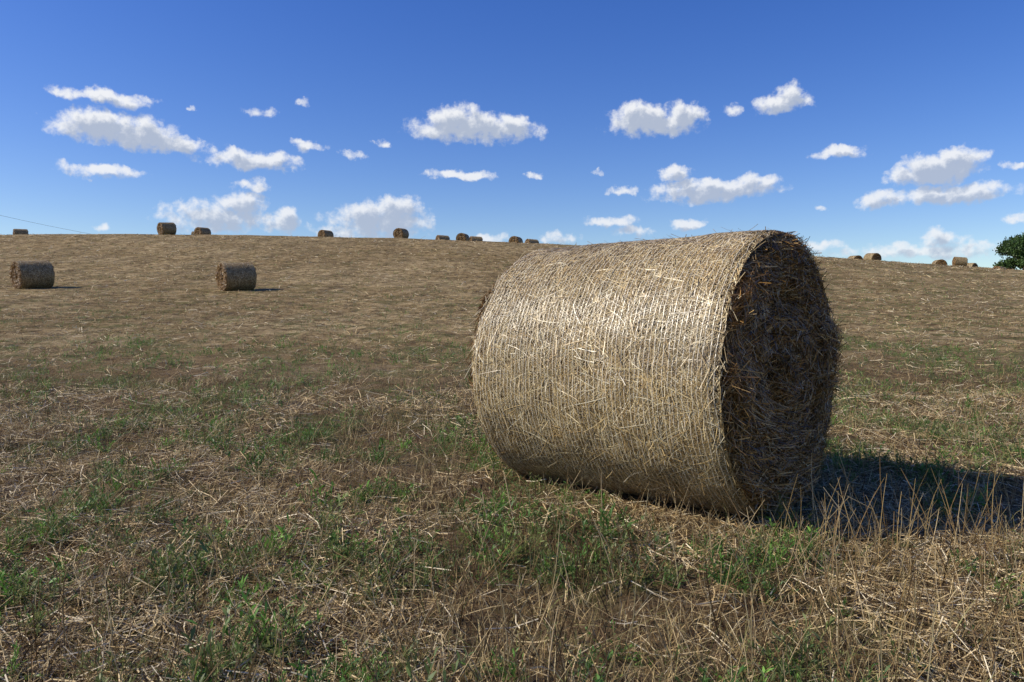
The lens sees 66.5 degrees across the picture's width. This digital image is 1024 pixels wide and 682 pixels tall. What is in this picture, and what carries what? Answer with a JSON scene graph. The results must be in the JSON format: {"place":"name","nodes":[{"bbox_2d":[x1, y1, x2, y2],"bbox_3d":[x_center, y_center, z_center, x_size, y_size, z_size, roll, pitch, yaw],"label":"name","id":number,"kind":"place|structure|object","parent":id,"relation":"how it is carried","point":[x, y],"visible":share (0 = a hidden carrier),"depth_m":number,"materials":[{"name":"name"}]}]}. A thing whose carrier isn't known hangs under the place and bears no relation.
{"place":"outdoors","nodes":[
{"label":"outdoors","id":0,"kind":"place"},
{"bbox_2d":[0,234,1023,681],"bbox_3d":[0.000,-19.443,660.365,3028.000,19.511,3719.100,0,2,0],"label":"ground","id":1,"kind":"structure","parent":0,"point":[142,248],"depth_m":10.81,"materials":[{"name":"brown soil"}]},
{"bbox_2d":[13,229,28,234],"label":"round hay bale","id":2,"kind":"object","parent":1,"relation":"on","point":[21,231],"visible":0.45,"depth_m":102.17,"materials":[{"name":"plant"}]},
{"bbox_2d":[9,260,54,288],"bbox_3d":[-23.299,-3.220,37.925,1.436,1.383,1.753,1,7,38],"label":"round hay bale","id":3,"kind":"object","parent":1,"relation":"on","point":[33,274],"visible":0.97,"depth_m":37.48,"materials":[{"name":"plant"}]},
{"bbox_2d":[157,222,176,234],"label":"round hay bale","id":4,"kind":"object","parent":1,"relation":"on","point":[168,228],"visible":0.94,"depth_m":85.22,"materials":[{"name":"plant"}]},
{"bbox_2d":[194,227,210,234],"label":"round hay bale","id":5,"kind":"object","parent":1,"relation":"on","point":[201,231],"visible":0.66,"depth_m":99.08,"materials":[{"name":"plant"}]},
{"bbox_2d":[215,262,256,290],"bbox_3d":[-13.398,-3.123,37.928,1.753,1.383,1.436,-7,6,-42],"label":"round hay bale","id":6,"kind":"object","parent":1,"relation":"on","point":[235,276],"visible":0.98,"depth_m":37.48,"materials":[{"name":"plant"}]},
{"bbox_2d":[318,230,333,236],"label":"round hay bale","id":7,"kind":"object","parent":1,"relation":"on","point":[325,233],"visible":0.6,"depth_m":102.12,"materials":[{"name":"plant"}]},
{"bbox_2d":[393,228,408,237],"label":"round hay bale","id":8,"kind":"object","parent":1,"relation":"on","point":[400,233],"visible":0.79,"depth_m":95.03,"materials":[{"name":"plant"}]},
{"bbox_2d":[435,235,449,239],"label":"round hay bale","id":9,"kind":"object","parent":1,"relation":"on","point":[442,237],"visible":0.45,"depth_m":105.19,"materials":[{"name":"plant"}]},
{"bbox_2d":[456,233,469,240],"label":"round hay bale","id":10,"kind":"object","parent":1,"relation":"on","point":[462,236],"visible":0.6,"depth_m":100.96,"materials":[{"name":"plant"}]},
{"bbox_2d":[470,236,482,240],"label":"round hay bale","id":11,"kind":"object","parent":1,"relation":"on","point":[473,238],"visible":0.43,"depth_m":105.13,"materials":[{"name":"plant"}]},
{"bbox_2d":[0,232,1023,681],"bbox_3d":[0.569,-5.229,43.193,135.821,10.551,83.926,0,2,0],"label":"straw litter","id":12,"kind":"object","parent":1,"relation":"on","point":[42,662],"visible":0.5,"depth_m":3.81,"materials":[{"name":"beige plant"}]},
{"bbox_2d":[0,242,1023,681],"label":"green weeds","id":13,"kind":"object","parent":1,"relation":"on","point":[334,536],"visible":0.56,"depth_m":3.60,"materials":[{"name":"green plant"}]},
{"bbox_2d":[0,366,1023,681],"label":"dead weed stalks","id":14,"kind":"object","parent":1,"relation":"on","point":[832,560],"visible":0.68,"depth_m":3.14,"materials":[{"name":"beige plant"}]},
{"bbox_2d":[509,236,522,242],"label":"round hay bale","id":15,"kind":"object","parent":1,"relation":"on","point":[515,239],"visible":0.51,"depth_m":102.03,"materials":[{"name":"plant"}]},
{"bbox_2d":[525,239,538,242],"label":"round hay bale","id":16,"kind":"object","parent":1,"relation":"on","point":[531,241],"visible":0.37,"depth_m":106.19,"materials":[{"name":"plant"}]},
{"bbox_2d":[464,224,851,516],"bbox_3d":[0.842,0.133,4.654,1.944,1.530,1.596,1,2,41],"label":"round hay bale","id":17,"kind":"object","parent":1,"relation":"on","point":[707,362],"visible":0.98,"depth_m":4.05,"materials":[{"name":"plant"}]},
{"bbox_2d":[848,255,862,258],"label":"round hay bale","id":18,"kind":"object","parent":1,"relation":"on","point":[856,256],"visible":0.25,"depth_m":101.03,"materials":[{"name":"plant"}]},
{"bbox_2d":[863,253,881,260],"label":"round hay bale","id":19,"kind":"object","parent":1,"relation":"on","point":[872,256],"visible":0.54,"depth_m":95.09,"materials":[{"name":"plant"}]},
{"bbox_2d":[932,259,946,264],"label":"round hay bale","id":20,"kind":"object","parent":1,"relation":"on","point":[940,261],"visible":0.38,"depth_m":97.04,"materials":[{"name":"plant"}]},
{"bbox_2d":[952,257,967,265],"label":"round hay bale","id":21,"kind":"object","parent":1,"relation":"on","point":[961,261],"visible":0.81,"depth_m":85.34,"materials":[{"name":"plant"}]},
{"bbox_2d":[967,263,977,266],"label":"round hay bale","id":22,"kind":"object","parent":1,"relation":"on","point":[972,264],"visible":0.16,"depth_m":99.11,"materials":[{"name":"plant"}]},
{"bbox_2d":[992,232,1023,269],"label":"broadleaf tree","id":23,"kind":"object","parent":1,"relation":"on","point":[1011,246],"visible":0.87,"depth_m":136.87,"materials":[{"name":"green plant"}]},
{"bbox_2d":[0,0,1023,269],"label":"sky","id":24,"kind":"structure","parent":0,"point":[892,129],"materials":[{"name":"blue"}]}
]}

